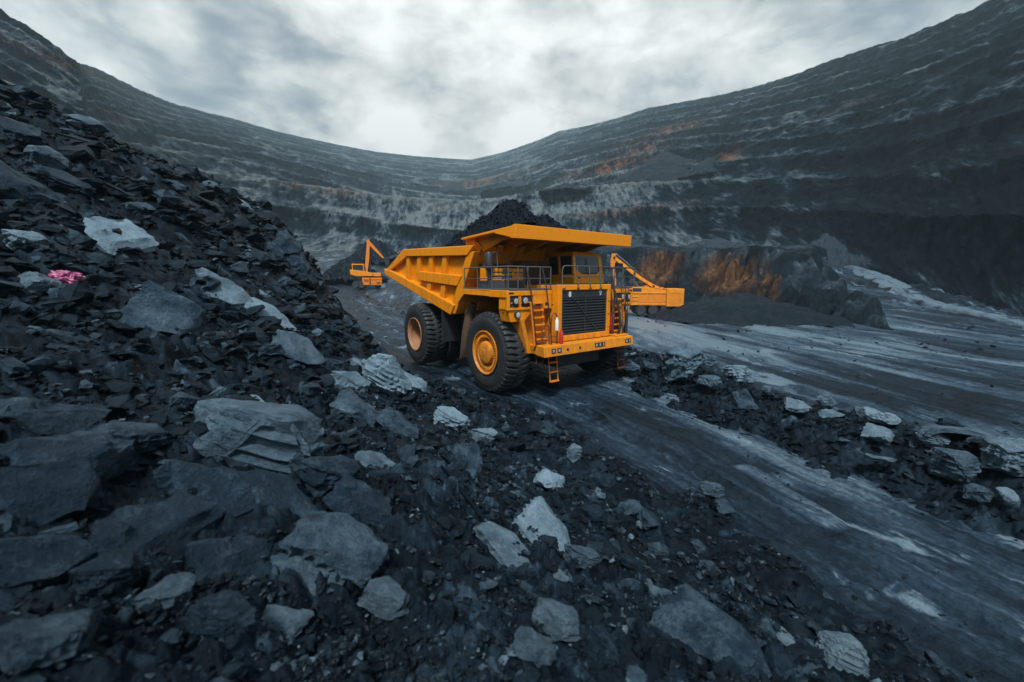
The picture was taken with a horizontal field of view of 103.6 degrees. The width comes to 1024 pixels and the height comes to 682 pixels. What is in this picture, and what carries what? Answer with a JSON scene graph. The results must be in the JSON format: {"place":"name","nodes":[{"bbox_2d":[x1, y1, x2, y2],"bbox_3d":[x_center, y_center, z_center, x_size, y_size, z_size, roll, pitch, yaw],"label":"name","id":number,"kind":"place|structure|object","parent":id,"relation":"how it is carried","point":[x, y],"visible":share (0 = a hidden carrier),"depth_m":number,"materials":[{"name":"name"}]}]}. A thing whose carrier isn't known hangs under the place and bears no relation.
{"place":"outdoors","nodes":[
{"label":"outdoors","id":0,"kind":"place"},
{"bbox_2d":[0,0,987,158],"label":"sky","id":1,"kind":"structure","parent":0,"point":[454,79],"materials":[{"name":"grey"}]},
{"bbox_2d":[0,78,988,681],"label":"hillside","id":2,"kind":"structure","parent":0,"point":[426,537],"depth_m":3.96,"materials":[{"name":"black stone"}]},
{"bbox_2d":[0,115,46,145],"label":"boulder","id":3,"kind":"object","parent":2,"relation":"on","point":[20,132],"visible":0.88,"depth_m":9.07,"materials":[{"name":"stone"}]},
{"bbox_2d":[1,229,50,248],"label":"boulder","id":4,"kind":"object","parent":2,"relation":"on","point":[22,236],"visible":0.84,"depth_m":5.70,"materials":[{"name":"stone"}]},
{"bbox_2d":[0,160,66,204],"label":"flat rock","id":5,"kind":"object","parent":2,"relation":"on","point":[14,184],"visible":0.69,"depth_m":6.93,"materials":[{"name":"stone"}]},
{"bbox_2d":[16,271,64,295],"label":"boulder","id":6,"kind":"object","parent":2,"relation":"on","point":[36,283],"visible":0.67,"depth_m":5.16,"materials":[{"name":"stone"}]},
{"bbox_2d":[18,145,73,175],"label":"boulder","id":7,"kind":"object","parent":2,"relation":"on","point":[48,156],"visible":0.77,"depth_m":8.55,"materials":[{"name":"stone"}]},
{"bbox_2d":[0,532,97,589],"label":"flat rock","id":8,"kind":"object","parent":2,"relation":"on","point":[41,560],"visible":0.88,"depth_m":1.87,"materials":[{"name":"stone"}]},
{"bbox_2d":[0,608,100,677],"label":"boulder","id":9,"kind":"object","parent":2,"relation":"on","point":[29,644],"visible":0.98,"depth_m":1.41,"materials":[{"name":"stone"}]},
{"bbox_2d":[0,460,107,527],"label":"flat rock","id":10,"kind":"object","parent":2,"relation":"on","point":[43,495],"visible":0.85,"depth_m":2.25,"materials":[{"name":"stone"}]},
{"bbox_2d":[0,397,111,435],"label":"flat rock","id":11,"kind":"object","parent":2,"relation":"on","point":[48,417],"visible":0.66,"depth_m":3.05,"materials":[{"name":"stone"}]},
{"bbox_2d":[27,164,96,199],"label":"boulder","id":12,"kind":"object","parent":2,"relation":"on","point":[67,182],"visible":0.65,"depth_m":8.39,"materials":[{"name":"stone"}]},
{"bbox_2d":[48,270,85,284],"bbox_3d":[-6.324,-0.881,5.726,0.360,0.254,0.346,2,9,11],"label":"cloth scrap","id":13,"kind":"object","parent":2,"relation":"on","point":[65,277],"visible":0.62,"depth_m":5.66,"materials":[{"name":"pink fabric"}]},
{"bbox_2d":[0,428,140,481],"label":"flat rock","id":14,"kind":"object","parent":2,"relation":"on","point":[108,456],"visible":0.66,"depth_m":2.57,"materials":[{"name":"stone"}]},
{"bbox_2d":[46,329,97,345],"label":"rock","id":15,"kind":"object","parent":2,"relation":"on","point":[60,334],"visible":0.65,"depth_m":4.41,"materials":[{"name":"stone"}]},
{"bbox_2d":[66,114,109,137],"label":"rock","id":16,"kind":"object","parent":2,"relation":"on","point":[99,129],"visible":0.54,"depth_m":11.34,"materials":[{"name":"stone"}]},
{"bbox_2d":[66,547,142,604],"bbox_3d":[-1.890,1.097,1.880,0.184,0.189,0.255,19,1,21],"label":"boulder","id":17,"kind":"object","parent":2,"relation":"on","point":[100,572],"visible":0.88,"depth_m":1.83,"materials":[{"name":"stone"}]},
{"bbox_2d":[83,216,158,254],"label":"flat rock","id":18,"kind":"object","parent":2,"relation":"on","point":[104,235],"visible":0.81,"depth_m":7.30,"materials":[{"name":"stone"}]},
{"bbox_2d":[116,606,133,626],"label":"rock","id":19,"kind":"object","parent":2,"relation":"on","point":[125,613],"visible":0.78,"depth_m":1.74,"materials":[{"name":"stone"}]},
{"bbox_2d":[91,420,174,455],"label":"boulder","id":20,"kind":"object","parent":2,"relation":"on","point":[150,438],"visible":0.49,"depth_m":3.02,"materials":[{"name":"stone"}]},
{"bbox_2d":[88,489,224,560],"bbox_3d":[-2.049,1.075,2.326,0.412,0.218,0.653,45,18,15],"label":"flat rock","id":21,"kind":"object","parent":2,"relation":"on","point":[141,530],"visible":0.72,"depth_m":2.29,"materials":[{"name":"stone"}]},
{"bbox_2d":[116,280,207,336],"bbox_3d":[-5.109,-0.362,5.974,0.460,0.757,1.002,-27,-37,25],"label":"flat rock","id":22,"kind":"object","parent":2,"relation":"on","point":[152,305],"visible":0.81,"depth_m":5.81,"materials":[{"name":"stone"}]},
{"bbox_2d":[133,572,195,617],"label":"boulder","id":23,"kind":"object","parent":2,"relation":"on","point":[170,590],"visible":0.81,"depth_m":1.90,"materials":[{"name":"stone"}]},
{"bbox_2d":[166,392,198,411],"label":"rock","id":24,"kind":"object","parent":2,"relation":"on","point":[185,400],"visible":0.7,"depth_m":4.00,"materials":[{"name":"stone"}]},
{"bbox_2d":[153,459,270,517],"bbox_3d":[-2.075,1.099,2.853,0.785,0.280,0.549,24,20,-41],"label":"flat rock","id":25,"kind":"object","parent":2,"relation":"on","point":[228,490],"visible":0.52,"depth_m":2.79,"materials":[{"name":"stone"}]},
{"bbox_2d":[183,589,259,637],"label":"boulder","id":26,"kind":"object","parent":2,"relation":"on","point":[224,613],"visible":0.94,"depth_m":1.81,"materials":[{"name":"stone"}]},
{"bbox_2d":[195,267,253,308],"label":"flat rock","id":27,"kind":"object","parent":2,"relation":"on","point":[232,294],"visible":0.73,"depth_m":7.84,"materials":[{"name":"stone"}]},
{"bbox_2d":[181,528,274,588],"bbox_3d":[-1.647,1.284,2.392,0.375,0.211,0.500,46,20,24],"label":"flat rock","id":28,"kind":"object","parent":2,"relation":"on","point":[209,557],"visible":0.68,"depth_m":2.30,"materials":[{"name":"stone"}]},
{"bbox_2d":[188,398,325,474],"bbox_3d":[-2.259,0.932,3.597,1.135,0.794,0.564,23,-4,-28],"label":"boulder","id":29,"kind":"object","parent":2,"relation":"on","point":[272,437],"visible":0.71,"depth_m":3.43,"materials":[{"name":"stone"}]},
{"bbox_2d":[242,297,296,330],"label":"flat rock","id":30,"kind":"object","parent":2,"relation":"on","point":[270,310],"visible":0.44,"depth_m":8.44,"materials":[{"name":"stone"}]},
{"bbox_2d":[240,469,319,517],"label":"flat rock","id":31,"kind":"object","parent":2,"relation":"on","point":[284,492],"visible":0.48,"depth_m":3.06,"materials":[{"name":"stone"}]},
{"bbox_2d":[261,605,313,638],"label":"flat rock","id":32,"kind":"object","parent":2,"relation":"on","point":[286,620],"visible":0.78,"depth_m":2.13,"materials":[{"name":"stone"}]},
{"bbox_2d":[272,230,302,260],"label":"boulder","id":33,"kind":"object","parent":2,"relation":"on","point":[286,243],"visible":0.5,"depth_m":14.26,"materials":[{"name":"stone"}]},
{"bbox_2d":[270,329,325,363],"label":"flat rock","id":34,"kind":"object","parent":2,"relation":"on","point":[297,347],"visible":0.94,"depth_m":7.20,"materials":[{"name":"stone"}]},
{"bbox_2d":[286,252,318,289],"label":"boulder","id":35,"kind":"object","parent":2,"relation":"on","point":[300,264],"visible":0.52,"depth_m":14.10,"materials":[{"name":"stone"}]},
{"bbox_2d":[272,555,345,596],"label":"flat rock","id":36,"kind":"object","parent":2,"relation":"on","point":[307,571],"visible":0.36,"depth_m":2.44,"materials":[{"name":"stone"}]},
{"bbox_2d":[288,454,361,497],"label":"boulder","id":37,"kind":"object","parent":2,"relation":"on","point":[320,476],"visible":0.66,"depth_m":3.49,"materials":[{"name":"stone"}]},
{"bbox_2d":[278,511,388,588],"bbox_3d":[-1.143,1.332,2.651,0.689,0.208,0.436,26,19,-19],"label":"flat rock","id":38,"kind":"object","parent":2,"relation":"on","point":[346,546],"visible":0.97,"depth_m":2.57,"materials":[{"name":"stone"}]},
{"bbox_2d":[329,371,371,394],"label":"boulder","id":39,"kind":"object","parent":2,"relation":"on","point":[357,381],"visible":0.62,"depth_m":7.38,"materials":[{"name":"stone"}]},
{"bbox_2d":[329,388,380,429],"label":"flat rock","id":40,"kind":"object","parent":2,"relation":"on","point":[349,404],"visible":0.77,"depth_m":6.17,"materials":[{"name":"stone"}]},
{"bbox_2d":[323,476,391,525],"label":"flat rock","id":41,"kind":"object","parent":2,"relation":"on","point":[350,495],"visible":0.83,"depth_m":3.42,"materials":[{"name":"stone"}]},
{"bbox_2d":[354,450,394,469],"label":"flat rock","id":42,"kind":"object","parent":2,"relation":"on","point":[373,458],"visible":0.68,"depth_m":4.79,"materials":[{"name":"stone"}]},
{"bbox_2d":[368,469,389,483],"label":"rock","id":43,"kind":"object","parent":2,"relation":"on","point":[384,475],"visible":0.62,"depth_m":4.23,"materials":[{"name":"stone"}]},
{"bbox_2d":[357,575,409,620],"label":"boulder","id":44,"kind":"object","parent":2,"relation":"on","point":[386,598],"visible":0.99,"depth_m":2.36,"materials":[{"name":"stone"}]},
{"bbox_2d":[360,353,411,396],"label":"boulder","id":45,"kind":"object","parent":2,"relation":"on","point":[384,373],"visible":0.83,"depth_m":8.67,"materials":[{"name":"stone"}]},
{"bbox_2d":[375,407,418,438],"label":"flat rock","id":46,"kind":"object","parent":2,"relation":"on","point":[393,420],"visible":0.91,"depth_m":6.35,"materials":[{"name":"stone"}]},
{"bbox_2d":[396,443,415,460],"bbox_3d":[-1.472,1.627,5.643,0.326,0.172,0.461,24,26,-19],"label":"rock shard","id":47,"kind":"object","parent":2,"relation":"on","point":[406,452],"visible":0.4,"depth_m":5.66,"materials":[{"name":"stone"}]},
{"bbox_2d":[405,372,427,391],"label":"flat rock","id":48,"kind":"object","parent":2,"relation":"on","point":[419,383],"visible":0.36,"depth_m":10.68,"materials":[{"name":"stone"}]},
{"bbox_2d":[433,599,455,626],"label":"rock","id":49,"kind":"object","parent":2,"relation":"on","point":[443,609],"visible":0.91,"depth_m":2.44,"materials":[{"name":"stone"}]},
{"bbox_2d":[433,406,469,431],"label":"boulder","id":50,"kind":"object","parent":2,"relation":"on","point":[452,417],"visible":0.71,"depth_m":8.15,"materials":[{"name":"stone"}]},
{"bbox_2d":[440,465,480,517],"bbox_3d":[-0.650,1.783,4.853,0.080,0.182,1.082,-5,10,-31],"label":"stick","id":51,"kind":"object","parent":2,"relation":"on","point":[463,493],"visible":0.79,"depth_m":4.67,"materials":[{"name":"grey wood"}]},
{"bbox_2d":[451,442,482,472],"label":"flat rock","id":52,"kind":"object","parent":2,"relation":"on","point":[470,454],"visible":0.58,"depth_m":6.42,"materials":[{"name":"stone"}]},
{"bbox_2d":[463,630,477,656],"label":"rock","id":53,"kind":"object","parent":2,"relation":"on","point":[470,640],"visible":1,"depth_m":2.14,"materials":[{"name":"stone"}]},
{"bbox_2d":[470,552,492,569],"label":"rock","id":54,"kind":"object","parent":2,"relation":"on","point":[481,560],"visible":0.9,"depth_m":3.21,"materials":[{"name":"stone"}]},
{"bbox_2d":[472,428,498,441],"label":"boulder","id":55,"kind":"object","parent":2,"relation":"on","point":[490,434],"visible":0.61,"depth_m":7.79,"materials":[{"name":"stone"}]},
{"bbox_2d":[473,521,529,566],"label":"flat rock","id":56,"kind":"object","parent":2,"relation":"on","point":[497,540],"visible":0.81,"depth_m":3.87,"materials":[{"name":"stone"}]},
{"bbox_2d":[510,625,556,667],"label":"flat rock","id":57,"kind":"object","parent":2,"relation":"on","point":[534,646],"visible":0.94,"depth_m":2.24,"materials":[{"name":"stone"}]},
{"bbox_2d":[512,496,570,551],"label":"flat rock","id":58,"kind":"object","parent":2,"relation":"on","point":[537,512],"visible":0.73,"depth_m":4.66,"materials":[{"name":"stone"}]},
{"bbox_2d":[533,469,564,490],"bbox_3d":[0.649,2.321,6.542,0.656,0.353,0.453,10,12,-19],"label":"rock shard","id":59,"kind":"object","parent":2,"relation":"on","point":[548,479],"visible":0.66,"depth_m":6.43,"materials":[{"name":"stone"}]},
{"bbox_2d":[532,597,580,641],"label":"boulder","id":60,"kind":"object","parent":2,"relation":"on","point":[559,620],"visible":0.95,"depth_m":2.43,"materials":[{"name":"stone"}]},
{"bbox_2d":[566,443,581,462],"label":"boulder","id":61,"kind":"object","parent":2,"relation":"on","point":[574,451],"visible":0.99,"depth_m":7.59,"materials":[{"name":"stone"}]},
{"bbox_2d":[564,544,601,569],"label":"boulder","id":62,"kind":"object","parent":2,"relation":"on","point":[585,557],"visible":0.9,"depth_m":3.90,"materials":[{"name":"stone"}]},
{"bbox_2d":[582,504,603,522],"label":"rock","id":63,"kind":"object","parent":2,"relation":"on","point":[593,513],"visible":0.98,"depth_m":5.40,"materials":[{"name":"stone"}]},
{"bbox_2d":[586,625,619,666],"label":"rock","id":64,"kind":"object","parent":2,"relation":"on","point":[601,646],"visible":0.86,"depth_m":2.24,"materials":[{"name":"stone"}]},
{"bbox_2d":[618,499,642,515],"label":"rock","id":65,"kind":"object","parent":2,"relation":"on","point":[633,507],"visible":0.69,"depth_m":6.07,"materials":[{"name":"stone"}]},
{"bbox_2d":[619,553,643,571],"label":"rock","id":66,"kind":"object","parent":2,"relation":"on","point":[628,561],"visible":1,"depth_m":4.16,"materials":[{"name":"stone"}]},
{"bbox_2d":[646,542,668,555],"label":"rock","id":67,"kind":"object","parent":2,"relation":"on","point":[657,548],"visible":0.64,"depth_m":5.10,"materials":[{"name":"stone"}]},
{"bbox_2d":[643,582,671,598],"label":"boulder","id":68,"kind":"object","parent":2,"relation":"on","point":[653,591],"visible":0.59,"depth_m":3.84,"materials":[{"name":"stone"}]},
{"bbox_2d":[648,583,771,681],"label":"flat rock","id":69,"kind":"object","parent":2,"relation":"on","point":[700,624],"visible":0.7,"depth_m":2.84,"materials":[{"name":"stone"}]},
{"bbox_2d":[697,481,724,497],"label":"rock","id":70,"kind":"object","parent":2,"relation":"on","point":[707,489],"visible":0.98,"depth_m":6.49,"materials":[{"name":"stone"}]},
{"bbox_2d":[712,656,744,676],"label":"rock","id":71,"kind":"object","parent":2,"relation":"on","point":[723,665],"visible":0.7,"depth_m":2.30,"materials":[{"name":"stone"}]},
{"bbox_2d":[815,630,869,677],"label":"boulder","id":72,"kind":"object","parent":2,"relation":"on","point":[846,652],"visible":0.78,"depth_m":3.39,"materials":[{"name":"stone"}]},
{"bbox_2d":[0,0,1023,315],"bbox_3d":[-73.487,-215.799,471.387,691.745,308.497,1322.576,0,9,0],"label":"hillside","id":73,"kind":"structure","parent":0,"point":[902,160],"depth_m":149.78,"materials":[{"name":"grey stone"}]},
{"bbox_2d":[612,151,699,183],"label":"spoil heap","id":74,"kind":"object","parent":73,"relation":"on","point":[662,166],"visible":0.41,"depth_m":195.20,"materials":[{"name":"grey gravel"}]},
{"bbox_2d":[677,157,718,179],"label":"spoil heap","id":75,"kind":"object","parent":73,"relation":"on","point":[705,166],"visible":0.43,"depth_m":174.81,"materials":[{"name":"grey gravel"}]},
{"bbox_2d":[304,246,1023,472],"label":"ground","id":76,"kind":"structure","parent":0,"point":[903,373],"depth_m":21.12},
{"bbox_2d":[322,256,388,281],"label":"coal heap","id":77,"kind":"object","parent":76,"relation":"on","point":[341,268],"visible":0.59,"depth_m":64.83,"materials":[{"name":"black stone"}]},
{"bbox_2d":[350,240,389,287],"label":"excavator","id":78,"kind":"object","parent":76,"relation":"on","point":[368,279],"visible":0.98,"depth_m":58.56,"materials":[{"name":"metal"}]},
{"bbox_2d":[346,237,396,264],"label":"coal heap","id":79,"kind":"object","parent":76,"relation":"on","point":[382,248],"visible":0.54,"depth_m":94.27,"materials":[{"name":"black stone"}]},
{"bbox_2d":[610,253,683,315],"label":"excavator","id":80,"kind":"object","parent":76,"relation":"on","point":[648,300],"visible":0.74,"depth_m":42.98,"materials":[{"name":"metal"}]},
{"bbox_2d":[644,292,853,326],"bbox_3d":[22.746,-3.353,39.934,18.436,2.935,16.760,0,9,0],"label":"spoil heap","id":81,"kind":"object","parent":76,"relation":"on","point":[743,309],"visible":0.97,"depth_m":35.95,"materials":[{"name":"grey gravel"}]},
{"bbox_2d":[610,345,1023,540],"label":"rubble","id":82,"kind":"structure","parent":76,"relation":"on","point":[991,480],"depth_m":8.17,"materials":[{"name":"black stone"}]},
{"bbox_2d":[661,344,706,381],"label":"boulder","id":83,"kind":"object","parent":82,"relation":"on","point":[684,363],"visible":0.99,"depth_m":13.27,"materials":[{"name":"stone"}]},
{"bbox_2d":[697,375,722,386],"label":"boulder","id":84,"kind":"object","parent":82,"relation":"on","point":[710,380],"visible":1,"depth_m":12.23,"materials":[{"name":"stone"}]},
{"bbox_2d":[721,365,749,383],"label":"rock","id":85,"kind":"object","parent":82,"relation":"on","point":[738,372],"visible":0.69,"depth_m":13.09,"materials":[{"name":"stone"}]},
{"bbox_2d":[732,389,758,411],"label":"flat rock","id":86,"kind":"object","parent":82,"relation":"on","point":[743,399],"visible":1,"depth_m":10.72,"materials":[{"name":"stone"}]},
{"bbox_2d":[784,397,811,412],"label":"flat rock","id":87,"kind":"object","parent":82,"relation":"on","point":[795,405],"visible":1,"depth_m":9.82,"materials":[{"name":"stone"}]},
{"bbox_2d":[815,393,836,407],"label":"rock","id":88,"kind":"object","parent":82,"relation":"on","point":[824,400],"visible":1,"depth_m":10.72,"materials":[{"name":"stone"}]},
{"bbox_2d":[860,422,894,443],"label":"flat rock","id":89,"kind":"object","parent":82,"relation":"on","point":[877,433],"visible":1,"depth_m":8.10,"materials":[{"name":"stone"}]},
{"bbox_2d":[864,407,900,424],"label":"boulder","id":90,"kind":"object","parent":82,"relation":"on","point":[877,416],"visible":1,"depth_m":8.69,"materials":[{"name":"stone"}]},
{"bbox_2d":[915,429,950,447],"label":"boulder","id":91,"kind":"object","parent":82,"relation":"on","point":[939,440],"visible":0.83,"depth_m":7.52,"materials":[{"name":"stone"}]},
{"bbox_2d":[935,417,971,442],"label":"rock","id":92,"kind":"object","parent":82,"relation":"on","point":[952,437],"visible":0.59,"depth_m":7.61,"materials":[{"name":"stone"}]},
{"bbox_2d":[929,447,981,482],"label":"boulder","id":93,"kind":"object","parent":82,"relation":"on","point":[959,466],"visible":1,"depth_m":6.80,"materials":[{"name":"stone"}]},
{"bbox_2d":[918,424,995,437],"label":"flat rock","id":94,"kind":"object","parent":82,"relation":"on","point":[934,429],"visible":0.62,"depth_m":7.38,"materials":[{"name":"stone"}]},
{"bbox_2d":[962,483,993,501],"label":"boulder","id":95,"kind":"object","parent":82,"relation":"on","point":[975,492],"visible":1,"depth_m":6.37,"materials":[{"name":"stone"}]},
{"bbox_2d":[979,436,1023,476],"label":"boulder","id":96,"kind":"object","parent":82,"relation":"on","point":[1004,454],"visible":0.98,"depth_m":6.59,"materials":[{"name":"stone"}]},
{"bbox_2d":[995,487,1019,503],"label":"flat rock","id":97,"kind":"object","parent":82,"relation":"on","point":[1009,495],"visible":1,"depth_m":6.23,"materials":[{"name":"stone"}]},
{"bbox_2d":[809,233,861,267],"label":"spoil heap","id":98,"kind":"object","parent":76,"relation":"on","point":[838,254],"visible":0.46,"depth_m":77.04,"materials":[{"name":"grey gravel"}]},
{"bbox_2d":[329,284,1023,681],"bbox_3d":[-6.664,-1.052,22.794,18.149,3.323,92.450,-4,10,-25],"label":"road","id":99,"kind":"structure","parent":0,"point":[977,584],"depth_m":6.47,"materials":[{"name":"grey gravel"}]},
{"bbox_2d":[384,224,634,391],"bbox_3d":[-0.836,-1.661,17.917,6.022,5.356,12.032,-6,11,-36],"label":"dump truck","id":100,"kind":"object","parent":99,"relation":"on","point":[504,308],"visible":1,"depth_m":14.12,"materials":[{"name":"metal"}]},
{"bbox_2d":[444,199,565,254],"bbox_3d":[-1.296,-4.737,18.054,4.900,2.395,7.200,-6,11,-36],"label":"coal load","id":101,"kind":"object","parent":100,"relation":"in","point":[506,220],"visible":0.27,"depth_m":15.44},
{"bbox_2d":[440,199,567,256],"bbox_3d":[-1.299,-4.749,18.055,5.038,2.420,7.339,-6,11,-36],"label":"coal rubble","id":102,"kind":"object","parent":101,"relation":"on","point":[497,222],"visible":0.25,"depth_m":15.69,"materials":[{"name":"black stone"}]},
{"bbox_2d":[588,244,893,329],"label":"cliff","id":103,"kind":"structure","parent":0,"point":[803,276],"depth_m":51.28,"materials":[{"name":"grey stone"}]},
{"bbox_2d":[681,238,751,247],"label":"spoil heap","id":104,"kind":"object","parent":103,"relation":"on","point":[717,243],"visible":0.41,"depth_m":73.48,"materials":[{"name":"grey gravel"}]},
{"bbox_2d":[775,246,1023,329],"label":"road","id":105,"kind":"structure","parent":0,"point":[899,288],"depth_m":50.66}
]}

